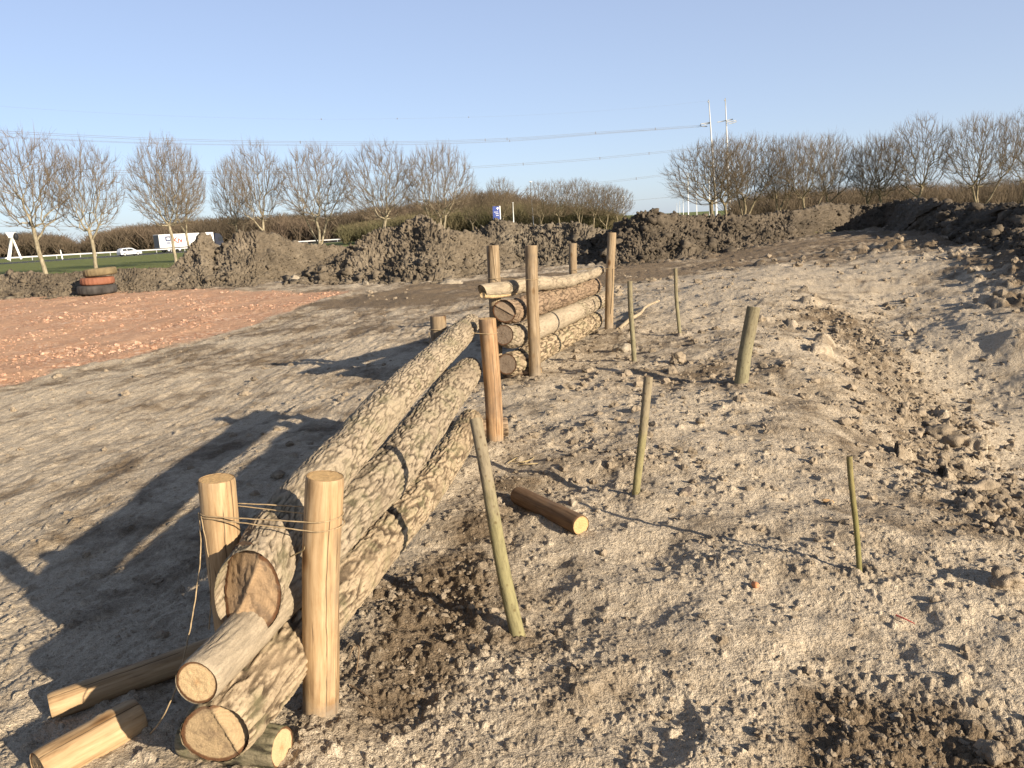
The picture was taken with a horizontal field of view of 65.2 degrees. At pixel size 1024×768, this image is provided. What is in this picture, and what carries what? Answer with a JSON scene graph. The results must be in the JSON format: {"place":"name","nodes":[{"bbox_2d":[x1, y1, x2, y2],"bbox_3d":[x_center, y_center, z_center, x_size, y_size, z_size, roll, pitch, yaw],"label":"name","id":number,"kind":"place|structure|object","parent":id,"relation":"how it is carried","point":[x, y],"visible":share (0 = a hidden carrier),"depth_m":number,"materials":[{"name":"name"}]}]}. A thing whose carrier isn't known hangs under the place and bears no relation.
{"place":"outdoors","nodes":[
{"label":"outdoors","id":0,"kind":"place"},
{"bbox_2d":[0,241,339,263],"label":"road","id":1,"kind":"structure","parent":0,"point":[112,256],"depth_m":164.37,"materials":[{"name":"asphalt"}]},
{"bbox_2d":[116,248,141,255],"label":"car","id":2,"kind":"object","parent":1,"relation":"on","point":[123,251],"visible":0.98,"depth_m":162.23,"materials":[{"name":"silver metal"}]},
{"bbox_2d":[153,232,223,252],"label":"lorry","id":3,"kind":"object","parent":1,"relation":"on","point":[162,241],"visible":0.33,"depth_m":180.93,"materials":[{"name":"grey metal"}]},
{"bbox_2d":[153,235,159,247],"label":"rear door","id":4,"kind":"structure","parent":3,"relation":"in","point":[155,237],"depth_m":178.23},
{"bbox_2d":[0,210,1023,767],"bbox_3d":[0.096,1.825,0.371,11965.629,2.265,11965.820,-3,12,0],"label":"ground","id":5,"kind":"structure","parent":0,"point":[60,626],"depth_m":4.69,"materials":[{"name":"soil"}]},
{"bbox_2d":[6,232,21,259],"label":"signal frame","id":6,"kind":"object","parent":5,"relation":"on","point":[12,236],"visible":1,"depth_m":142.80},
{"bbox_2d":[0,120,87,273],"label":"bare tree","id":7,"kind":"object","parent":5,"relation":"on","point":[32,225],"visible":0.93,"depth_m":53.85,"materials":[{"name":"brown plant"}]},
{"bbox_2d":[32,132,130,267],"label":"bare tree","id":8,"kind":"object","parent":5,"relation":"on","point":[94,211],"visible":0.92,"depth_m":56.07,"materials":[{"name":"brown plant"}]},
{"bbox_2d":[30,699,147,767],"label":"peeled pole","id":9,"kind":"object","parent":5,"relation":"on","point":[103,733],"visible":0.91,"depth_m":2.61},
{"bbox_2d":[0,266,182,299],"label":"soil heap","id":10,"kind":"object","parent":5,"relation":"on","point":[27,284],"visible":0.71,"depth_m":29.39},
{"bbox_2d":[76,284,117,294],"bbox_3d":[-14.633,-3.337,28.198,1.310,0.323,1.309,4,14,32],"label":"tyre","id":11,"kind":"object","parent":5,"relation":"on","point":[97,289],"visible":0.91,"depth_m":27.69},
{"bbox_2d":[79,276,114,285],"bbox_3d":[-14.585,-3.631,28.138,1.117,0.272,1.115,-8,13,-24],"label":"tyre","id":12,"kind":"object","parent":11,"relation":"on","point":[96,280],"visible":0.99,"depth_m":27.72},
{"bbox_2d":[82,266,116,276],"bbox_3d":[-14.456,-3.934,28.080,1.092,0.272,1.095,-5,11,9],"label":"tyre","id":13,"kind":"object","parent":12,"relation":"on","point":[103,271],"visible":1,"depth_m":27.65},
{"bbox_2d":[47,637,209,718],"bbox_3d":[-1.399,1.118,3.115,0.710,0.130,0.107,-10,14,-32],"label":"peeled pole","id":14,"kind":"object","parent":5,"relation":"on","point":[86,694],"visible":0.59,"depth_m":3.02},
{"bbox_2d":[122,131,206,262],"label":"bare tree","id":15,"kind":"object","parent":5,"relation":"on","point":[178,201],"visible":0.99,"depth_m":59.70,"materials":[{"name":"brown plant"}]},
{"bbox_2d":[0,288,338,384],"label":"gravel","id":16,"kind":"structure","parent":5,"relation":"on","point":[77,349],"depth_m":18.21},
{"bbox_2d":[0,239,338,260],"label":"guard rail","id":17,"kind":"object","parent":5,"relation":"on","point":[184,248],"visible":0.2,"depth_m":163.73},
{"bbox_2d":[149,135,207,245],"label":"bare tree","id":18,"kind":"object","parent":5,"relation":"on","point":[185,221],"visible":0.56,"depth_m":63.66,"materials":[{"name":"brown plant"}]},
{"bbox_2d":[198,473,240,630],"bbox_3d":[-0.978,0.889,2.790,0.160,1.176,0.122,-3,12,0],"label":"post","id":19,"kind":"object","parent":5,"relation":"on","point":[217,494],"visible":0.34,"depth_m":2.66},
{"bbox_2d":[149,513,201,733],"bbox_3d":[-1.175,0.856,2.552,0.320,0.771,0.414,-3,12,0],"label":"twine","id":20,"kind":"object","parent":19,"relation":"hanging from","point":[190,623],"visible":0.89,"depth_m":2.57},
{"bbox_2d":[201,516,210,628],"bbox_3d":[-1.020,0.634,2.680,0.034,0.395,0.028,-3,12,0],"label":"twine","id":21,"kind":"object","parent":19,"relation":"hanging from","point":[209,570],"visible":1,"depth_m":2.66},
{"bbox_2d":[207,155,255,231],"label":"bare tree","id":22,"kind":"object","parent":5,"relation":"on","point":[234,210],"visible":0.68,"depth_m":69.52,"materials":[{"name":"brown plant"}]},
{"bbox_2d":[174,720,293,767],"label":"bearer log","id":23,"kind":"object","parent":5,"relation":"on","point":[271,746],"visible":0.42,"depth_m":2.51,"materials":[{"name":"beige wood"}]},
{"bbox_2d":[180,409,482,762],"bbox_3d":[-0.582,0.660,4.164,0.247,0.314,3.886,-1,12,9],"label":"log","id":24,"kind":"object","parent":23,"relation":"on","point":[237,715],"visible":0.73,"depth_m":2.70,"materials":[{"name":"beige wood"}]},
{"bbox_2d":[175,357,481,703],"bbox_3d":[-0.588,0.356,4.147,0.259,0.340,3.996,-1,12,8],"label":"log","id":25,"kind":"object","parent":24,"relation":"on","point":[220,658],"visible":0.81,"depth_m":3.46,"materials":[{"name":"brown wood"}]},
{"bbox_2d":[214,314,478,628],"bbox_3d":[-0.600,0.126,4.356,0.240,0.558,3.914,-1,12,8],"label":"log","id":26,"kind":"object","parent":25,"relation":"on","point":[253,564],"visible":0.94,"depth_m":3.03,"materials":[{"name":"beige wood"}]},
{"bbox_2d":[134,229,348,291],"bbox_3d":[-9.692,-5.525,35.503,5.649,2.886,15.980,1,12,20],"label":"soil heap","id":27,"kind":"object","parent":5,"relation":"on","point":[240,258],"visible":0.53,"depth_m":31.39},
{"bbox_2d":[220,135,290,230],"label":"bare tree","id":28,"kind":"object","parent":5,"relation":"on","point":[263,199],"visible":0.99,"depth_m":63.59,"materials":[{"name":"brown plant"}]},
{"bbox_2d":[270,470,285,478],"bbox_3d":[-1.733,0.677,5.912,0.114,0.082,0.101,-1,12,7],"label":"clod","id":29,"kind":"object","parent":5,"relation":"on","point":[277,474],"visible":0.98,"depth_m":5.88,"materials":[{"name":"soil"}]},
{"bbox_2d":[0,186,557,257],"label":"woods","id":30,"kind":"object","parent":5,"relation":"on","point":[139,237],"visible":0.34,"depth_m":215.35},
{"bbox_2d":[270,140,356,244],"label":"bare tree","id":31,"kind":"object","parent":5,"relation":"on","point":[307,194],"visible":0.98,"depth_m":63.51,"materials":[{"name":"brown plant"}]},
{"bbox_2d":[302,470,343,717],"bbox_3d":[-0.650,0.875,2.727,0.260,1.185,0.124,-3,12,0],"label":"post","id":32,"kind":"object","parent":5,"relation":"on","point":[323,495],"visible":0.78,"depth_m":2.64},
{"bbox_2d":[200,503,344,532],"bbox_3d":[-0.800,0.443,2.670,0.501,0.054,0.139,-1,12,10],"label":"twine","id":33,"kind":"object","parent":32,"relation":"attached to","point":[273,519],"visible":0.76,"depth_m":2.62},
{"bbox_2d":[349,645,359,673],"bbox_3d":[-0.619,1.073,3.122,0.042,0.039,0.156,-4,12,-5],"label":"twig","id":34,"kind":"object","parent":5,"relation":"on","point":[357,657],"visible":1,"depth_m":3.15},
{"bbox_2d":[349,684,376,702],"bbox_3d":[-0.537,1.117,2.886,0.008,0.011,0.174,-14,16,-42],"label":"twig","id":35,"kind":"object","parent":5,"relation":"on","point":[354,687],"visible":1,"depth_m":2.89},
{"bbox_2d":[336,139,421,228],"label":"bare tree","id":36,"kind":"object","parent":5,"relation":"on","point":[373,197],"visible":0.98,"depth_m":61.61,"materials":[{"name":"brown plant"}]},
{"bbox_2d":[281,214,524,284],"bbox_3d":[-2.821,-5.143,31.079,7.599,2.952,11.005,4,14,32],"label":"soil heap","id":37,"kind":"object","parent":5,"relation":"on","point":[416,249],"visible":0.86,"depth_m":28.64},
{"bbox_2d":[397,140,476,227],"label":"bare tree","id":38,"kind":"object","parent":5,"relation":"on","point":[429,190],"visible":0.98,"depth_m":61.53,"materials":[{"name":"brown plant"}]},
{"bbox_2d":[430,315,448,433],"bbox_3d":[-0.535,0.137,6.051,0.159,1.313,0.122,-3,12,0],"label":"post","id":39,"kind":"object","parent":5,"relation":"on","point":[438,322],"visible":0.27,"depth_m":5.89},
{"bbox_2d":[428,328,497,343],"bbox_3d":[-0.358,-0.282,5.932,0.521,0.276,0.202,-3,12,0],"label":"twine","id":40,"kind":"object","parent":39,"relation":"attached to","point":[444,330],"visible":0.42,"depth_m":5.87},
{"bbox_2d":[439,279,462,283],"bbox_3d":[-1.890,-3.101,24.657,0.785,0.283,0.552,-6,12,-16],"label":"boulder","id":41,"kind":"object","parent":5,"relation":"on","point":[451,281],"visible":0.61,"depth_m":24.50,"materials":[{"name":"stone"}]},
{"bbox_2d":[458,185,486,230],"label":"bare tree","id":42,"kind":"object","parent":5,"relation":"on","point":[476,208],"visible":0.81,"depth_m":133.86,"materials":[{"name":"brown plant"}]},
{"bbox_2d":[449,416,508,436],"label":"bearer log","id":43,"kind":"object","parent":5,"relation":"on","point":[505,428],"visible":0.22,"depth_m":6.24,"materials":[{"name":"brown wood"}]},
{"bbox_2d":[331,199,631,243],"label":"woods","id":44,"kind":"object","parent":5,"relation":"on","point":[352,232],"visible":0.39,"depth_m":150.10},
{"bbox_2d":[478,317,503,441],"bbox_3d":[-0.144,0.137,5.988,0.141,1.264,0.130,-3,12,0],"label":"post","id":45,"kind":"object","parent":5,"relation":"on","point":[492,384],"visible":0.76,"depth_m":5.90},
{"bbox_2d":[486,245,501,378],"bbox_3d":[-0.176,-0.609,8.577,0.166,1.733,0.136,-3,12,0],"label":"post","id":46,"kind":"object","parent":5,"relation":"on","point":[493,263],"visible":0.45,"depth_m":8.40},
{"bbox_2d":[492,206,500,219],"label":"road sign","id":47,"kind":"object","parent":5,"relation":"on","point":[496,212],"visible":0.73,"depth_m":127.07,"materials":[{"name":"blue metal"}]},
{"bbox_2d":[470,417,525,637],"bbox_3d":[-0.055,0.660,3.365,0.071,0.965,0.566,-7,12,-19],"label":"stake","id":48,"kind":"object","parent":5,"relation":"on","point":[509,601],"visible":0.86,"depth_m":3.36,"materials":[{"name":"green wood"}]},
{"bbox_2d":[481,178,519,219],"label":"bare tree","id":49,"kind":"object","parent":5,"relation":"on","point":[496,202],"visible":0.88,"depth_m":131.30,"materials":[{"name":"brown plant"}]},
{"bbox_2d":[4,288,1004,767],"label":"shell grit","id":50,"kind":"object","parent":5,"relation":"on","point":[544,636],"visible":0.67,"depth_m":3.00,"materials":[{"name":"stone"}]},
{"bbox_2d":[1,290,1023,767],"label":"soil clods","id":51,"kind":"object","parent":5,"relation":"on","point":[841,690],"visible":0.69,"depth_m":4.37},
{"bbox_2d":[2,235,1022,538],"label":"soil crumbs","id":52,"kind":"object","parent":5,"relation":"on","point":[692,451],"visible":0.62,"depth_m":9.87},
{"bbox_2d":[501,367,541,378],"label":"bearer log","id":53,"kind":"object","parent":5,"relation":"on","point":[525,372],"visible":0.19,"depth_m":8.58,"materials":[{"name":"brown wood"}]},
{"bbox_2d":[499,312,602,374],"bbox_3d":[0.605,-0.577,10.168,0.289,0.332,4.157,1,12,19],"label":"log","id":54,"kind":"object","parent":53,"relation":"on","point":[515,362],"visible":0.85,"depth_m":9.57,"materials":[{"name":"beige wood"}]},
{"bbox_2d":[497,291,604,348],"bbox_3d":[0.652,-0.901,10.309,0.290,0.358,4.643,1,12,20],"label":"log","id":55,"kind":"object","parent":54,"relation":"on","point":[512,336],"visible":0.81,"depth_m":9.53,"materials":[{"name":"brown wood"}]},
{"bbox_2d":[492,278,601,323],"bbox_3d":[0.552,-1.102,10.060,0.297,0.372,4.232,1,12,19],"label":"log","id":56,"kind":"object","parent":55,"relation":"on","point":[511,311],"visible":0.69,"depth_m":9.31,"materials":[{"name":"brown wood"}]},
{"bbox_2d":[478,266,604,298],"bbox_3d":[0.564,-1.292,9.901,0.250,0.269,4.304,2,12,23],"label":"log","id":57,"kind":"object","parent":56,"relation":"on","point":[503,289],"visible":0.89,"depth_m":9.08,"materials":[{"name":"brown wood"}]},
{"bbox_2d":[507,455,537,464],"bbox_3d":[0.117,0.528,5.575,0.201,0.022,0.234,6,14,36],"label":"straw wisp","id":58,"kind":"object","parent":5,"relation":"on","point":[523,461],"visible":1,"depth_m":5.54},
{"bbox_2d":[525,245,540,375],"bbox_3d":[0.224,-0.599,8.429,0.160,1.705,0.152,-3,12,0],"label":"post","id":59,"kind":"object","parent":5,"relation":"on","point":[532,297],"visible":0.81,"depth_m":8.34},
{"bbox_2d":[471,218,606,266],"bbox_3d":[1.547,-6.202,35.918,9.393,2.738,12.976,-3,12,0],"label":"soil heap","id":60,"kind":"object","parent":5,"relation":"on","point":[552,241],"visible":0.38,"depth_m":33.27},
{"bbox_2d":[520,179,558,224],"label":"bare tree","id":61,"kind":"object","parent":5,"relation":"on","point":[537,212],"visible":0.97,"depth_m":135.27,"materials":[{"name":"brown plant"}]},
{"bbox_2d":[510,487,588,534],"bbox_3d":[0.200,0.707,4.509,0.113,0.118,0.648,-10,13,-30],"label":"log","id":62,"kind":"object","parent":5,"relation":"on","point":[568,519],"visible":0.96,"depth_m":4.41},
{"bbox_2d":[540,177,579,222],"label":"bare tree","id":63,"kind":"object","parent":5,"relation":"on","point":[561,203],"visible":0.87,"depth_m":136.79,"materials":[{"name":"brown plant"}]},
{"bbox_2d":[569,243,576,273],"bbox_3d":[0.909,-1.277,11.862,0.154,1.602,0.119,-3,12,0],"label":"post","id":64,"kind":"object","parent":5,"relation":"on","point":[572,256],"visible":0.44,"depth_m":11.70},
{"bbox_2d":[556,176,597,222],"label":"bare tree","id":65,"kind":"object","parent":5,"relation":"on","point":[580,206],"visible":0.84,"depth_m":139.01,"materials":[{"name":"brown plant"}]},
{"bbox_2d":[575,182,609,226],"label":"bare tree","id":66,"kind":"object","parent":5,"relation":"on","point":[596,212],"visible":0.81,"depth_m":141.08,"materials":[{"name":"brown plant"}]},
{"bbox_2d":[587,183,625,228],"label":"bare tree","id":67,"kind":"object","parent":5,"relation":"on","point":[611,203],"visible":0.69,"depth_m":142.85,"materials":[{"name":"brown plant"}]},
{"bbox_2d":[605,232,615,328],"bbox_3d":[1.434,-1.344,11.707,0.227,1.720,0.127,-3,12,0],"label":"post","id":68,"kind":"object","parent":5,"relation":"on","point":[610,263],"visible":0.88,"depth_m":11.62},
{"bbox_2d":[573,268,613,310],"bbox_3d":[1.186,-1.367,11.774,0.687,0.661,0.146,0,12,16],"label":"twine","id":69,"kind":"object","parent":68,"relation":"attached to","point":[592,268],"visible":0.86,"depth_m":11.68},
{"bbox_2d":[600,185,634,221],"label":"bare tree","id":70,"kind":"object","parent":5,"relation":"on","point":[626,207],"visible":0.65,"depth_m":145.15,"materials":[{"name":"brown plant"}]},
{"bbox_2d":[612,343,630,352],"bbox_3d":[1.417,-0.433,10.105,0.262,0.173,0.249,7,15,40],"label":"stone","id":71,"kind":"object","parent":5,"relation":"on","point":[621,347],"visible":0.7,"depth_m":10.05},
{"bbox_2d":[627,281,636,361],"bbox_3d":[1.348,-0.612,8.963,0.061,1.078,0.102,-13,15,-41],"label":"stake","id":72,"kind":"object","parent":5,"relation":"on","point":[631,318],"visible":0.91,"depth_m":8.93,"materials":[{"name":"brown wood"}]},
{"bbox_2d":[617,300,659,328],"bbox_3d":[1.805,-1.103,12.700,0.531,0.213,2.336,2,13,24],"label":"branch","id":73,"kind":"object","parent":5,"relation":"on","point":[626,322],"visible":0.77,"depth_m":12.54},
{"bbox_2d":[632,376,652,494],"bbox_3d":[0.755,0.395,4.659,0.154,0.890,0.053,-6,12,-14],"label":"stake","id":74,"kind":"object","parent":5,"relation":"on","point":[645,411],"visible":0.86,"depth_m":4.62,"materials":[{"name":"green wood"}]},
{"bbox_2d":[669,351,685,363],"bbox_3d":[1.812,-0.287,8.729,0.174,0.142,0.135,-8,13,-24],"label":"clod","id":75,"kind":"object","parent":5,"relation":"on","point":[678,357],"visible":0.99,"depth_m":8.69,"materials":[{"name":"soil"}]},
{"bbox_2d":[674,268,681,333],"bbox_3d":[2.193,-0.997,10.571,0.112,1.059,0.056,5,14,34],"label":"stake","id":76,"kind":"object","parent":5,"relation":"on","point":[676,299],"visible":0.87,"depth_m":10.54,"materials":[{"name":"brown wood"}]},
{"bbox_2d":[677,486,691,495],"bbox_3d":[1.021,0.644,4.729,0.070,0.042,0.188,4,14,32],"label":"rubber scrap","id":77,"kind":"object","parent":5,"relation":"on","point":[688,489],"visible":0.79,"depth_m":4.73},
{"bbox_2d":[700,100,717,215],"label":"power pylon","id":78,"kind":"object","parent":5,"relation":"on","point":[716,212],"visible":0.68,"depth_m":360.52,"materials":[{"name":"grey metal"}]},
{"bbox_2d":[0,126,699,145],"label":"power line","id":79,"kind":"object","parent":78,"relation":"attached to","point":[337,145],"visible":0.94,"depth_m":285.72,"materials":[{"name":"grey metal"}]},
{"bbox_2d":[0,194,699,226],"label":"power line","id":80,"kind":"object","parent":78,"relation":"hanging from","point":[126,226],"visible":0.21,"depth_m":237.79,"materials":[{"name":"grey metal"}]},
{"bbox_2d":[0,171,705,202],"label":"power line","id":81,"kind":"object","parent":78,"relation":"hanging from","point":[405,198],"visible":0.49,"depth_m":309.33,"materials":[{"name":"grey metal"}]},
{"bbox_2d":[10,125,700,143],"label":"power line","id":82,"kind":"object","parent":78,"relation":"attached to","point":[314,141],"visible":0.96,"depth_m":283.92,"materials":[{"name":"grey metal"}]},
{"bbox_2d":[7,148,703,173],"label":"power line","id":83,"kind":"object","parent":78,"relation":"hanging from","point":[395,171],"visible":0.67,"depth_m":310.63,"materials":[{"name":"grey metal"}]},
{"bbox_2d":[657,136,763,214],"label":"bare tree","id":84,"kind":"object","parent":5,"relation":"on","point":[693,193],"visible":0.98,"depth_m":71.28,"materials":[{"name":"brown plant"}]},
{"bbox_2d":[717,98,736,211],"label":"power pylon","id":85,"kind":"object","parent":5,"relation":"on","point":[726,120],"visible":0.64,"depth_m":359.06,"materials":[{"name":"grey metal"}]},
{"bbox_2d":[700,130,754,213],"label":"bare tree","id":86,"kind":"object","parent":5,"relation":"on","point":[723,203],"visible":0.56,"depth_m":73.42,"materials":[{"name":"brown plant"}]},
{"bbox_2d":[734,306,759,383],"bbox_3d":[2.182,-0.284,7.467,0.283,0.882,0.128,-8,12,-21],"label":"stake","id":87,"kind":"object","parent":5,"relation":"on","point":[742,372],"visible":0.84,"depth_m":7.41,"materials":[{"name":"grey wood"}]},
{"bbox_2d":[714,130,795,215],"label":"bare tree","id":88,"kind":"object","parent":5,"relation":"on","point":[766,185],"visible":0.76,"depth_m":73.09,"materials":[{"name":"brown plant"}]},
{"bbox_2d":[751,581,758,587],"bbox_3d":[1.073,0.883,3.527,0.033,0.028,0.049,-5,12,-8],"label":"brick fragment","id":89,"kind":"object","parent":5,"relation":"on","point":[754,584],"visible":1,"depth_m":3.51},
{"bbox_2d":[754,132,811,210],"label":"bare tree","id":90,"kind":"object","parent":5,"relation":"on","point":[783,174],"visible":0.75,"depth_m":73.44,"materials":[{"name":"brown plant"}]},
{"bbox_2d":[578,197,1023,265],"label":"soil ridge","id":91,"kind":"structure","parent":5,"relation":"on","point":[652,235],"depth_m":29.75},
{"bbox_2d":[766,131,847,208],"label":"bare tree","id":92,"kind":"object","parent":5,"relation":"on","point":[811,178],"visible":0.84,"depth_m":72.08,"materials":[{"name":"brown plant"}]},
{"bbox_2d":[803,127,861,202],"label":"bare tree","id":93,"kind":"object","parent":5,"relation":"on","point":[841,180],"visible":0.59,"depth_m":75.42,"materials":[{"name":"brown plant"}]},
{"bbox_2d":[846,455,861,570],"bbox_3d":[1.534,0.672,3.567,0.101,0.724,0.026,3,13,27],"label":"stake","id":94,"kind":"object","parent":5,"relation":"on","point":[850,474],"visible":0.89,"depth_m":3.54,"materials":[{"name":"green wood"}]},
{"bbox_2d":[714,175,1023,214],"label":"woods","id":95,"kind":"object","parent":5,"relation":"on","point":[1004,192],"visible":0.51,"depth_m":96.98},
{"bbox_2d":[838,131,900,203],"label":"bare tree","id":96,"kind":"object","parent":5,"relation":"on","point":[867,196],"visible":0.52,"depth_m":75.17,"materials":[{"name":"brown plant"}]},
{"bbox_2d":[849,132,918,202],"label":"bare tree","id":97,"kind":"object","parent":5,"relation":"on","point":[878,193],"visible":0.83,"depth_m":72.64,"materials":[{"name":"brown plant"}]},
{"bbox_2d":[888,712,902,718],"bbox_3d":[1.306,1.131,2.717,0.047,0.030,0.047,-10,14,-32],"label":"stone","id":98,"kind":"object","parent":5,"relation":"on","point":[894,715],"visible":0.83,"depth_m":2.71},
{"bbox_2d":[768,307,1023,533],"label":"bank clods","id":99,"kind":"object","parent":5,"relation":"on","point":[998,505],"visible":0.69,"depth_m":6.56,"materials":[{"name":"soil"}]},
{"bbox_2d":[902,297,911,302],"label":"stone","id":100,"kind":"object","parent":5,"relation":"on","point":[906,300],"visible":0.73,"depth_m":12.47,"materials":[{"name":"stone"}]},
{"bbox_2d":[903,330,912,335],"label":"stone","id":101,"kind":"object","parent":5,"relation":"on","point":[908,333],"visible":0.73,"depth_m":10.63,"materials":[{"name":"stone"}]},
{"bbox_2d":[876,111,963,198],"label":"bare tree","id":102,"kind":"object","parent":5,"relation":"on","point":[923,183],"visible":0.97,"depth_m":69.32,"materials":[{"name":"brown plant"}]},
{"bbox_2d":[925,424,969,446],"bbox_3d":[3.701,0.463,6.788,0.326,0.213,0.318,-4,12,-5],"label":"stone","id":103,"kind":"object","parent":5,"relation":"on","point":[944,434],"visible":0.73,"depth_m":6.76,"materials":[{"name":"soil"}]},
{"bbox_2d":[963,420,982,431],"bbox_3d":[4.161,0.390,7.231,0.151,0.129,0.152,-1,12,8],"label":"stone","id":104,"kind":"object","parent":5,"relation":"on","point":[971,424],"visible":0.65,"depth_m":7.20,"materials":[{"name":"stone"}]},
{"bbox_2d":[935,110,1023,203],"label":"bare tree","id":105,"kind":"object","parent":5,"relation":"on","point":[980,165],"visible":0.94,"depth_m":67.56,"materials":[{"name":"brown plant"}]},
{"bbox_2d":[963,477,1000,492],"bbox_3d":[2.952,0.651,5.055,0.346,0.105,0.125,-6,12,-16],"label":"stone","id":106,"kind":"object","parent":5,"relation":"on","point":[990,485],"visible":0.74,"depth_m":5.02,"materials":[{"name":"stone"}]},
{"bbox_2d":[973,738,1014,766],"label":"clod","id":107,"kind":"object","parent":5,"relation":"on","point":[992,753],"visible":1,"depth_m":2.49,"materials":[{"name":"soil"}]},
{"bbox_2d":[988,565,1023,588],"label":"clod","id":108,"kind":"object","parent":5,"relation":"on","point":[1003,577],"visible":0.97,"depth_m":3.46,"materials":[{"name":"soil"}]},
{"bbox_2d":[991,105,1023,201],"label":"bare tree","id":109,"kind":"object","parent":5,"relation":"on","point":[1022,164],"visible":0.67,"depth_m":68.28,"materials":[{"name":"brown plant"}]},
{"bbox_2d":[0,0,1023,243],"label":"sky","id":110,"kind":"structure","parent":0,"point":[811,67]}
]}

